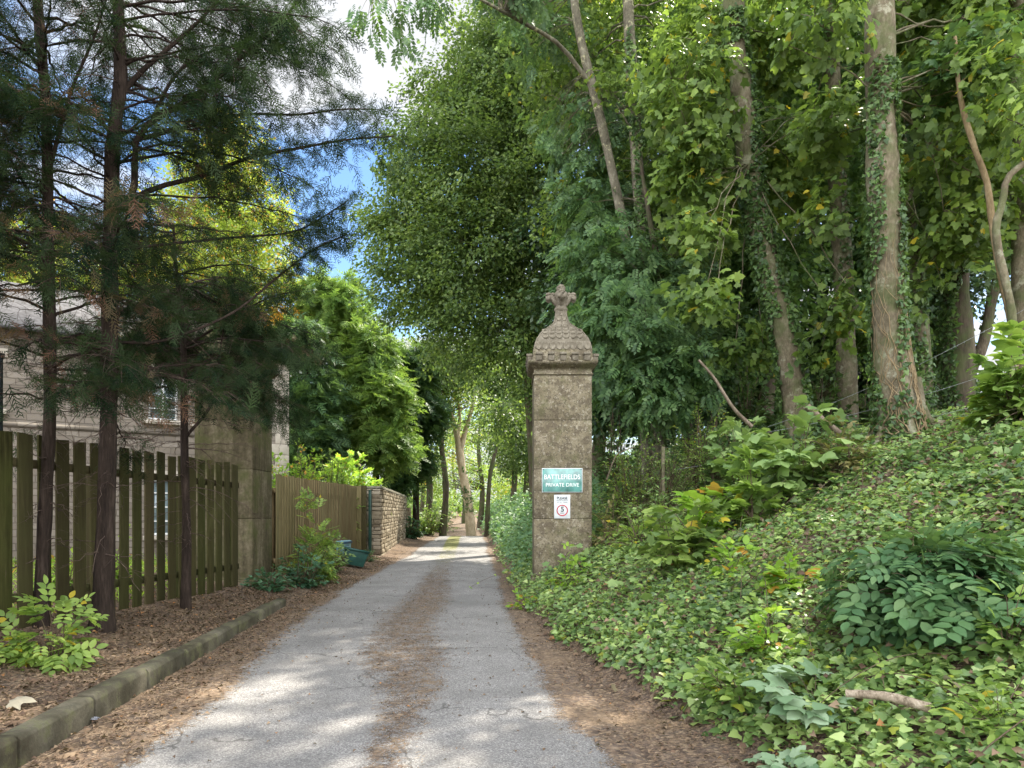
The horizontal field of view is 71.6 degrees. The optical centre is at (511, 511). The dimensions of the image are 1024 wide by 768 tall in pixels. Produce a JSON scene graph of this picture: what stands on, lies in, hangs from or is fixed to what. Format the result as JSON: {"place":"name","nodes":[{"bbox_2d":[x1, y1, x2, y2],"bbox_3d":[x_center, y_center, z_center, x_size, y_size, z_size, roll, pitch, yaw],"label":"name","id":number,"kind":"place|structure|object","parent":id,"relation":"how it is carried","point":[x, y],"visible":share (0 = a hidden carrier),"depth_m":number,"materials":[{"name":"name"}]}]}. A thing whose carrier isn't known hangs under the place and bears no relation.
{"place":"outdoors","nodes":[
{"label":"outdoors","id":0,"kind":"place"},
{"bbox_2d":[12,553,205,623],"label":"lawn","id":1,"kind":"structure","parent":0,"point":[117,588],"depth_m":13.49,"materials":[{"name":"green plant"}]},
{"bbox_2d":[72,513,654,767],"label":"road","id":2,"kind":"structure","parent":0,"point":[482,731],"depth_m":5.83,"materials":[{"name":"grey asphalt"}]},
{"bbox_2d":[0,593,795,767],"bbox_3d":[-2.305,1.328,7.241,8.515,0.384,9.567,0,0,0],"label":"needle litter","id":3,"kind":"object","parent":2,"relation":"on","point":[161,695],"visible":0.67,"depth_m":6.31,"materials":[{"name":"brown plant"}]},
{"bbox_2d":[0,0,1010,503],"label":"sky","id":4,"kind":"structure","parent":0,"point":[375,77],"materials":[{"name":"blue"}]},
{"bbox_2d":[0,406,1023,767],"bbox_3d":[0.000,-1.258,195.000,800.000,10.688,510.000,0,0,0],"label":"ground","id":5,"kind":"structure","parent":0,"point":[678,759],"depth_m":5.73,"materials":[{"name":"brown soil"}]},
{"bbox_2d":[0,574,109,676],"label":"elder seedling","id":6,"kind":"object","parent":5,"relation":"on","point":[70,648],"visible":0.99,"depth_m":5.97,"materials":[{"name":"green plant"}]},
{"bbox_2d":[1,191,130,291],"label":"lime tree","id":7,"kind":"object","parent":5,"relation":"on","point":[18,279],"visible":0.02,"depth_m":35.11,"materials":[{"name":"green plant"}]},
{"bbox_2d":[0,0,213,628],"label":"conifer","id":8,"kind":"object","parent":5,"relation":"on","point":[50,343],"visible":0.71,"depth_m":7.34,"materials":[{"name":"green plant"}]},
{"bbox_2d":[0,431,238,630],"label":"picket fence","id":9,"kind":"object","parent":5,"relation":"on","point":[26,464],"visible":0.68,"depth_m":8.85,"materials":[{"name":"brown wood"}]},
{"bbox_2d":[0,598,285,767],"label":"kerb","id":10,"kind":"structure","parent":5,"relation":"on","point":[24,743],"depth_m":5.24,"materials":[{"name":"concrete"}]},
{"bbox_2d":[0,281,301,563],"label":"stone house","id":11,"kind":"structure","parent":5,"relation":"on","point":[88,427],"depth_m":17.20,"materials":[{"name":"beige stone"}]},
{"bbox_2d":[142,470,177,539],"bbox_3d":[-8.926,-0.167,18.175,1.000,1.765,0.320,0,0,-35],"label":"window","id":12,"kind":"structure","parent":11,"relation":"in","point":[166,472],"depth_m":18.21,"materials":[{"name":"grey glass"}]},
{"bbox_2d":[143,364,180,425],"bbox_3d":[-8.926,-2.992,18.175,1.000,1.515,0.320,0,0,-35],"label":"window","id":13,"kind":"structure","parent":11,"relation":"in","point":[176,416],"depth_m":18.22,"materials":[{"name":"white paint"}]},
{"bbox_2d":[38,206,353,609],"bbox_3d":[-4.397,-1.316,10.029,4.346,5.647,4.872,0,0,0],"label":"conifer","id":14,"kind":"object","parent":5,"relation":"on","point":[249,325],"visible":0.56,"depth_m":9.67,"materials":[{"name":"green plant"}]},
{"bbox_2d":[0,0,421,633],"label":"conifer","id":15,"kind":"object","parent":5,"relation":"on","point":[270,36],"visible":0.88,"depth_m":7.48,"materials":[{"name":"green plant"}]},
{"bbox_2d":[122,109,307,319],"bbox_3d":[-15.814,-10.146,37.248,11.039,23.294,8.447,0,0,0],"label":"lime tree","id":16,"kind":"object","parent":5,"relation":"on","point":[235,225],"visible":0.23,"depth_m":36.58,"materials":[{"name":"green plant"}]},
{"bbox_2d":[190,285,278,583],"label":"gate pillar","id":17,"kind":"structure","parent":5,"relation":"on","point":[255,531],"depth_m":12.59,"materials":[{"name":"stone"}]},
{"bbox_2d":[240,564,300,591],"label":"roadside weed","id":18,"kind":"object","parent":5,"relation":"on","point":[268,585],"visible":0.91,"depth_m":12.27,"materials":[{"name":"green plant"}]},
{"bbox_2d":[273,543,339,589],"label":"roadside weed","id":19,"kind":"object","parent":5,"relation":"on","point":[309,574],"visible":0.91,"depth_m":13.51,"materials":[{"name":"green plant"}]},
{"bbox_2d":[284,437,329,481],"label":"garden shrub","id":20,"kind":"object","parent":5,"relation":"on","point":[318,477],"visible":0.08,"depth_m":19.91,"materials":[{"name":"green plant"}]},
{"bbox_2d":[272,474,356,575],"bbox_3d":[-4.800,0.296,17.974,0.177,2.219,8.455,0,0,-2],"label":"picket fence","id":21,"kind":"object","parent":5,"relation":"on","point":[338,508],"visible":0.61,"depth_m":15.97,"materials":[{"name":"brown wood"}]},
{"bbox_2d":[286,486,343,582],"bbox_3d":[-4.076,0.527,14.583,1.254,2.146,1.174,0,0,0],"label":"roadside weed","id":22,"kind":"object","parent":5,"relation":"on","point":[318,538],"visible":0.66,"depth_m":14.59,"materials":[{"name":"green plant"}]},
{"bbox_2d":[271,307,362,483],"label":"tall conifer","id":23,"kind":"object","parent":5,"relation":"on","point":[322,393],"visible":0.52,"depth_m":32.18,"materials":[{"name":"green plant"}]},
{"bbox_2d":[306,445,365,540],"bbox_3d":[-5.758,-0.394,22.628,2.327,3.436,2.146,0,0,0],"label":"garden shrub","id":24,"kind":"object","parent":5,"relation":"on","point":[338,478],"visible":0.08,"depth_m":22.48,"materials":[{"name":"green plant"}]},
{"bbox_2d":[320,533,355,572],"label":"roadside weed","id":25,"kind":"object","parent":5,"relation":"on","point":[341,562],"visible":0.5,"depth_m":16.62,"materials":[{"name":"green plant"}]},
{"bbox_2d":[280,258,403,476],"bbox_3d":[-8.835,-6.016,36.985,6.162,14.469,5.995,0,0,41],"label":"tall conifer","id":26,"kind":"object","parent":5,"relation":"on","point":[337,314],"visible":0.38,"depth_m":35.81,"materials":[{"name":"green plant"}]},
{"bbox_2d":[318,449,383,486],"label":"garden shrub","id":27,"kind":"object","parent":5,"relation":"on","point":[359,478],"visible":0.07,"depth_m":26.71,"materials":[{"name":"green plant"}]},
{"bbox_2d":[343,546,369,566],"bbox_3d":[-4.056,1.159,18.424,0.665,0.535,0.466,0,0,-20],"label":"recycling box","id":28,"kind":"object","parent":5,"relation":"on","point":[359,559],"visible":0.83,"depth_m":18.24,"materials":[{"name":"green plastic"}]},
{"bbox_2d":[355,486,366,550],"bbox_3d":[-4.847,0.220,22.554,0.480,2.120,0.194,0,0,-27],"label":"gate post","id":29,"kind":"object","parent":5,"relation":"on","point":[362,517],"visible":0.52,"depth_m":22.55,"materials":[{"name":"brown wood"}]},
{"bbox_2d":[368,490,371,550],"bbox_3d":[-4.600,0.278,23.000,0.105,1.995,0.105,0,0,12],"label":"metal post","id":30,"kind":"object","parent":5,"relation":"on","point":[369,520],"visible":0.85,"depth_m":22.95,"materials":[{"name":"green metal"}]},
{"bbox_2d":[331,319,429,487],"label":"tall conifer","id":31,"kind":"object","parent":5,"relation":"on","point":[386,441],"visible":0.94,"depth_m":34.48,"materials":[{"name":"green plant"}]},
{"bbox_2d":[367,486,406,555],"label":"stone wall","id":32,"kind":"structure","parent":5,"relation":"on","point":[389,513],"depth_m":25.04,"materials":[{"name":"beige stone"}]},
{"bbox_2d":[370,336,457,530],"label":"tall conifer","id":33,"kind":"object","parent":5,"relation":"on","point":[433,421],"visible":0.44,"depth_m":39.23,"materials":[{"name":"green plant"}]},
{"bbox_2d":[405,516,427,538],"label":"lane bush","id":34,"kind":"object","parent":5,"relation":"on","point":[414,533],"visible":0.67,"depth_m":36.89,"materials":[{"name":"green plant"}]},
{"bbox_2d":[411,498,448,535],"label":"lane bush","id":35,"kind":"object","parent":5,"relation":"on","point":[428,529],"visible":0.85,"depth_m":43.90,"materials":[{"name":"green plant"}]},
{"bbox_2d":[397,335,466,526],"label":"lane tree","id":36,"kind":"object","parent":5,"relation":"on","point":[429,497],"visible":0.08,"depth_m":45.83,"materials":[{"name":"green plant"}]},
{"bbox_2d":[437,386,491,535],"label":"pale forked tree","id":37,"kind":"object","parent":5,"relation":"on","point":[467,499],"visible":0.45,"depth_m":46.28,"materials":[{"name":"beige plant"}]},
{"bbox_2d":[419,384,521,522],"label":"lane tree","id":38,"kind":"object","parent":5,"relation":"on","point":[463,514],"visible":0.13,"depth_m":63.15,"materials":[{"name":"green plant"}]},
{"bbox_2d":[420,398,523,528],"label":"lane tree","id":39,"kind":"object","parent":5,"relation":"on","point":[480,480],"visible":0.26,"depth_m":57.84,"materials":[{"name":"green plant"}]},
{"bbox_2d":[423,338,520,535],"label":"lane tree","id":40,"kind":"object","parent":5,"relation":"on","point":[445,506],"visible":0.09,"depth_m":43.83,"materials":[{"name":"green plant"}]},
{"bbox_2d":[434,425,509,512],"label":"lane tree","id":41,"kind":"object","parent":5,"relation":"on","point":[469,475],"visible":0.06,"depth_m":94.75,"materials":[{"name":"green plant"}]},
{"bbox_2d":[337,0,615,507],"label":"beech","id":42,"kind":"object","parent":5,"relation":"on","point":[460,286],"visible":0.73,"depth_m":24.93,"materials":[{"name":"green plant"}]},
{"bbox_2d":[458,357,528,500],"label":"lane tree","id":43,"kind":"object","parent":5,"relation":"on","point":[495,387],"visible":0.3,"depth_m":36.65,"materials":[{"name":"green plant"}]},
{"bbox_2d":[339,0,651,485],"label":"ash","id":44,"kind":"object","parent":5,"relation":"on","point":[525,16],"visible":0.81,"depth_m":17.01,"materials":[{"name":"green plant"}]},
{"bbox_2d":[476,421,524,503],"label":"lane tree","id":45,"kind":"object","parent":5,"relation":"on","point":[514,484],"visible":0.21,"depth_m":51.84,"materials":[{"name":"green plant"}]},
{"bbox_2d":[484,360,517,536],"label":"thin lane tree","id":46,"kind":"object","parent":5,"relation":"on","point":[487,507],"visible":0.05,"depth_m":42.89,"materials":[{"name":"brown plant"}]},
{"bbox_2d":[405,451,608,533],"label":"undergrowth","id":47,"kind":"object","parent":5,"relation":"on","point":[458,508],"visible":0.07,"depth_m":76.85,"materials":[{"name":"green plant"}]},
{"bbox_2d":[525,284,598,585],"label":"gate pillar","id":48,"kind":"structure","parent":5,"relation":"on","point":[561,362],"depth_m":12.60,"materials":[{"name":"stone"}]},
{"bbox_2d":[542,468,581,491],"bbox_3d":[0.890,-0.563,12.585,0.720,0.430,0.025,0,0,0],"label":"name sign","id":49,"kind":"object","parent":48,"relation":"attached to","point":[561,479],"visible":1,"depth_m":12.58,"materials":[{"name":"teal metal"}]},
{"bbox_2d":[554,495,569,517],"bbox_3d":[0.890,-0.095,12.591,0.285,0.420,0.013,0,0,0],"label":"speed sign","id":50,"kind":"object","parent":48,"relation":"attached to","point":[561,506],"visible":1,"depth_m":12.59,"materials":[{"name":"white metal"}]},
{"bbox_2d":[500,159,637,486],"bbox_3d":[2.254,-6.506,22.312,5.373,12.314,8.029,0,0,0],"label":"woodland tree","id":51,"kind":"object","parent":5,"relation":"on","point":[540,308],"visible":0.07,"depth_m":22.91,"materials":[{"name":"green plant"}]},
{"bbox_2d":[544,541,594,588],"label":"hazel seedling","id":52,"kind":"object","parent":5,"relation":"on","point":[572,563],"visible":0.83,"depth_m":10.59,"materials":[{"name":"green plant"}]},
{"bbox_2d":[587,494,635,547],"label":"browning bush","id":53,"kind":"object","parent":5,"relation":"on","point":[604,529],"visible":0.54,"depth_m":12.42,"materials":[{"name":"green plant"}]},
{"bbox_2d":[592,399,640,500],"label":"undergrowth shrub","id":54,"kind":"object","parent":5,"relation":"on","point":[609,456],"visible":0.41,"depth_m":17.95,"materials":[{"name":"green plant"}]},
{"bbox_2d":[494,0,747,484],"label":"birch","id":55,"kind":"object","parent":5,"relation":"on","point":[632,12],"visible":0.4,"depth_m":18.16,"materials":[{"name":"green plant"}]},
{"bbox_2d":[514,0,744,445],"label":"woodland tree","id":56,"kind":"object","parent":5,"relation":"on","point":[586,34],"visible":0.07,"depth_m":25.01,"materials":[{"name":"green plant"}]},
{"bbox_2d":[604,505,661,551],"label":"bramble bush","id":57,"kind":"object","parent":5,"relation":"on","point":[631,529],"visible":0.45,"depth_m":11.04,"materials":[{"name":"green plant"}]},
{"bbox_2d":[592,432,678,529],"bbox_3d":[2.336,-0.611,13.885,1.705,1.941,1.761,0,0,0],"label":"privet bush","id":58,"kind":"object","parent":5,"relation":"on","point":[625,495],"visible":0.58,"depth_m":13.76,"materials":[{"name":"green plant"}]},
{"bbox_2d":[536,157,745,472],"bbox_3d":[3.040,-4.821,16.776,4.985,8.616,6.164,0,0,0],"label":"ash","id":59,"kind":"object","parent":5,"relation":"on","point":[642,369],"visible":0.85,"depth_m":15.22,"materials":[{"name":"green plant"}]},
{"bbox_2d":[617,476,687,530],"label":"bramble bush","id":60,"kind":"object","parent":5,"relation":"on","point":[658,502],"visible":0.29,"depth_m":12.13,"materials":[{"name":"green plant"}]},
{"bbox_2d":[617,438,704,507],"bbox_3d":[2.966,-0.666,13.652,1.788,1.547,1.745,0,0,0],"label":"privet bush","id":61,"kind":"object","parent":5,"relation":"on","point":[675,483],"visible":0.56,"depth_m":13.55,"materials":[{"name":"green plant"}]},
{"bbox_2d":[477,399,857,574],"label":"undergrowth","id":62,"kind":"object","parent":5,"relation":"on","point":[508,521],"visible":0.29,"depth_m":20.69,"materials":[{"name":"green plant"}]},
{"bbox_2d":[634,499,731,572],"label":"sycamore sapling","id":63,"kind":"object","parent":5,"relation":"on","point":[673,539],"visible":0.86,"depth_m":8.42,"materials":[{"name":"green plant"}]},
{"bbox_2d":[609,156,773,450],"bbox_3d":[5.396,-7.672,20.904,6.194,12.314,8.054,0,0,0],"label":"woodland tree","id":64,"kind":"object","parent":5,"relation":"on","point":[733,385],"visible":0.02,"depth_m":18.65,"materials":[{"name":"green plant"}]},
{"bbox_2d":[657,400,739,493],"bbox_3d":[3.889,-1.277,14.278,1.978,1.876,1.788,0,0,-24],"label":"privet bush","id":65,"kind":"object","parent":5,"relation":"on","point":[699,461],"visible":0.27,"depth_m":14.17,"materials":[{"name":"green plant"}]},
{"bbox_2d":[671,481,743,549],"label":"sycamore sapling","id":66,"kind":"object","parent":5,"relation":"on","point":[686,500],"visible":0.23,"depth_m":9.14,"materials":[{"name":"green plant"}]},
{"bbox_2d":[697,418,728,498],"bbox_3d":[3.569,-0.875,12.407,0.776,1.516,0.638,0,0,0],"label":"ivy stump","id":67,"kind":"object","parent":5,"relation":"on","point":[713,476],"visible":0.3,"depth_m":12.39,"materials":[{"name":"green plant"}]},
{"bbox_2d":[705,535,764,579],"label":"maple seedling","id":68,"kind":"object","parent":5,"relation":"on","point":[726,553],"visible":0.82,"depth_m":7.45,"materials":[{"name":"green plant"}]},
{"bbox_2d":[677,653,801,710],"bbox_3d":[1.578,1.160,4.897,0.798,0.437,0.703,0,0,-21],"label":"hornbeam seedling","id":69,"kind":"object","parent":5,"relation":"on","point":[711,676],"visible":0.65,"depth_m":4.85,"materials":[{"name":"green plant"}]},
{"bbox_2d":[703,416,782,495],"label":"sycamore sapling","id":70,"kind":"object","parent":5,"relation":"on","point":[720,463],"visible":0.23,"depth_m":11.44,"materials":[{"name":"green plant"}]},
{"bbox_2d":[698,359,752,427],"bbox_3d":[3.464,-1.919,11.500,0.902,1.117,0.068,0,0,0],"label":"dead stick","id":71,"kind":"object","parent":70,"relation":"on","point":[741,416],"visible":1,"depth_m":11.48,"materials":[{"name":"brown wood"}]},
{"bbox_2d":[717,362,771,443],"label":"undergrowth shrub","id":72,"kind":"object","parent":5,"relation":"on","point":[747,412],"visible":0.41,"depth_m":16.95,"materials":[{"name":"green plant"}]},
{"bbox_2d":[619,0,871,450],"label":"sycamore","id":73,"kind":"object","parent":5,"relation":"on","point":[746,178],"visible":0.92,"depth_m":13.17,"materials":[{"name":"green plant"}]},
{"bbox_2d":[469,405,1023,764],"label":"bramble","id":74,"kind":"object","parent":5,"relation":"on","point":[873,657],"depth_m":7.06,"materials":[{"name":"green plant"}]},
{"bbox_2d":[640,6,853,426],"bbox_3d":[6.324,-8.008,19.899,6.562,12.440,5.884,0,0,0],"label":"woodland tree","id":75,"kind":"object","parent":5,"relation":"on","point":[799,276],"visible":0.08,"depth_m":18.53,"materials":[{"name":"green plant"}]},
{"bbox_2d":[716,443,798,528],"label":"sycamore sapling","id":76,"kind":"object","parent":5,"relation":"on","point":[742,503],"visible":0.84,"depth_m":9.13,"materials":[{"name":"green plant"}]},
{"bbox_2d":[492,400,1023,767],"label":"ground ivy","id":77,"kind":"object","parent":5,"relation":"on","point":[874,748],"visible":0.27,"depth_m":6.11,"materials":[{"name":"green plant"}]},
{"bbox_2d":[845,689,931,712],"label":"fallen branch","id":78,"kind":"object","parent":77,"relation":"on","point":[907,701],"visible":0.94,"depth_m":3.80,"materials":[{"name":"brown wood"}]},
{"bbox_2d":[669,0,869,413],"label":"woodland tree","id":79,"kind":"object","parent":5,"relation":"on","point":[825,392],"visible":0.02,"depth_m":21.79,"materials":[{"name":"green plant"}]},
{"bbox_2d":[720,603,820,659],"bbox_3d":[1.950,0.928,5.318,0.745,0.512,0.683,0,0,-39],"label":"hornbeam seedling","id":80,"kind":"object","parent":5,"relation":"on","point":[757,619],"visible":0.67,"depth_m":5.27,"materials":[{"name":"green plant"}]},
{"bbox_2d":[741,745,818,767],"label":"dusty sapling","id":81,"kind":"object","parent":5,"relation":"on","point":[803,761],"visible":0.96,"depth_m":4.00,"materials":[{"name":"green plant"}]},
{"bbox_2d":[538,397,1023,616],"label":"undergrowth","id":82,"kind":"object","parent":5,"relation":"on","point":[1015,450],"visible":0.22,"depth_m":8.00,"materials":[{"name":"green plant"}]},
{"bbox_2d":[758,547,826,594],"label":"maple seedling","id":83,"kind":"object","parent":5,"relation":"on","point":[779,572],"visible":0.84,"depth_m":6.31,"materials":[{"name":"green plant"}]},
{"bbox_2d":[740,657,861,728],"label":"dusty sapling","id":84,"kind":"object","parent":5,"relation":"on","point":[788,706],"visible":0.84,"depth_m":4.27,"materials":[{"name":"green plant"}]},
{"bbox_2d":[735,395,869,500],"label":"sycamore sapling","id":85,"kind":"object","parent":5,"relation":"on","point":[783,464],"visible":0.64,"depth_m":9.38,"materials":[{"name":"green plant"}]},
{"bbox_2d":[806,369,862,432],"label":"undergrowth shrub","id":86,"kind":"object","parent":5,"relation":"on","point":[832,394],"visible":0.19,"depth_m":14.79,"materials":[{"name":"green plant"}]},
{"bbox_2d":[799,415,890,475],"bbox_3d":[4.309,-0.835,9.274,1.087,0.863,1.125,0,0,0],"label":"browning bush","id":87,"kind":"object","parent":5,"relation":"on","point":[861,453],"visible":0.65,"depth_m":9.19,"materials":[{"name":"green plant"}]},
{"bbox_2d":[747,0,943,426],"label":"sycamore","id":88,"kind":"object","parent":5,"relation":"on","point":[842,257],"visible":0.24,"depth_m":15.42,"materials":[{"name":"green plant"}]},
{"bbox_2d":[858,373,874,427],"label":"undergrowth shrub","id":89,"kind":"object","parent":5,"relation":"on","point":[862,414],"visible":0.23,"depth_m":15.93,"materials":[{"name":"green plant"}]},
{"bbox_2d":[742,0,1023,446],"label":"sycamore","id":90,"kind":"object","parent":5,"relation":"on","point":[899,406],"visible":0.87,"depth_m":10.61,"materials":[{"name":"green plant"}]},
{"bbox_2d":[800,1,996,380],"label":"woodland tree","id":91,"kind":"object","parent":5,"relation":"on","point":[861,338],"visible":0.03,"depth_m":19.85,"materials":[{"name":"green plant"}]},
{"bbox_2d":[836,335,980,409],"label":"holly tree","id":92,"kind":"object","parent":5,"relation":"on","point":[861,380],"visible":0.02,"depth_m":23.36,"materials":[{"name":"green plant"}]},
{"bbox_2d":[811,511,1023,657],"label":"elder bush","id":93,"kind":"object","parent":5,"relation":"on","point":[906,590],"visible":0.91,"depth_m":4.39,"materials":[{"name":"green plant"}]},
{"bbox_2d":[855,1,1023,412],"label":"ivy clad tree","id":94,"kind":"object","parent":5,"relation":"on","point":[923,340],"visible":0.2,"depth_m":13.34,"materials":[{"name":"green plant"}]},
{"bbox_2d":[934,169,979,412],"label":"ivy clad tree","id":95,"kind":"object","parent":5,"relation":"on","point":[955,310],"visible":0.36,"depth_m":14.28,"materials":[{"name":"green plant"}]},
{"bbox_2d":[896,11,1023,365],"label":"crooked tree","id":96,"kind":"object","parent":5,"relation":"on","point":[943,50],"visible":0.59,"depth_m":10.39,"materials":[{"name":"beige plant"}]},
{"bbox_2d":[922,200,1010,373],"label":"dark leaning tree","id":97,"kind":"object","parent":5,"relation":"on","point":[984,339],"visible":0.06,"depth_m":18.89,"materials":[{"name":"brown plant"}]},
{"bbox_2d":[923,3,1009,411],"bbox_3d":[13.154,-9.053,19.805,6.451,13.845,5.938,0,0,-30],"label":"woodland tree","id":98,"kind":"object","parent":5,"relation":"on","point":[934,316],"visible":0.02,"depth_m":19.43,"materials":[{"name":"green plant"}]},
{"bbox_2d":[915,0,1023,386],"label":"sycamore","id":99,"kind":"object","parent":5,"relation":"on","point":[1016,268],"visible":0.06,"depth_m":11.95,"materials":[{"name":"green plant"}]},
{"bbox_2d":[927,670,1023,757],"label":"nettle plant","id":100,"kind":"object","parent":5,"relation":"on","point":[968,710],"visible":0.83,"depth_m":3.48,"materials":[{"name":"green plant"}]},
{"bbox_2d":[956,320,1023,429],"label":"sycamore sapling","id":101,"kind":"object","parent":5,"relation":"on","point":[996,383],"visible":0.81,"depth_m":8.34,"materials":[{"name":"green plant"}]},
{"bbox_2d":[962,85,1023,376],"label":"crooked tree","id":102,"kind":"object","parent":5,"relation":"on","point":[992,118],"visible":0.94,"depth_m":9.37,"materials":[{"name":"brown plant"}]},
{"bbox_2d":[970,572,1023,657],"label":"nettle plant","id":103,"kind":"object","parent":5,"relation":"on","point":[1001,638],"visible":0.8,"depth_m":3.98,"materials":[{"name":"green plant"}]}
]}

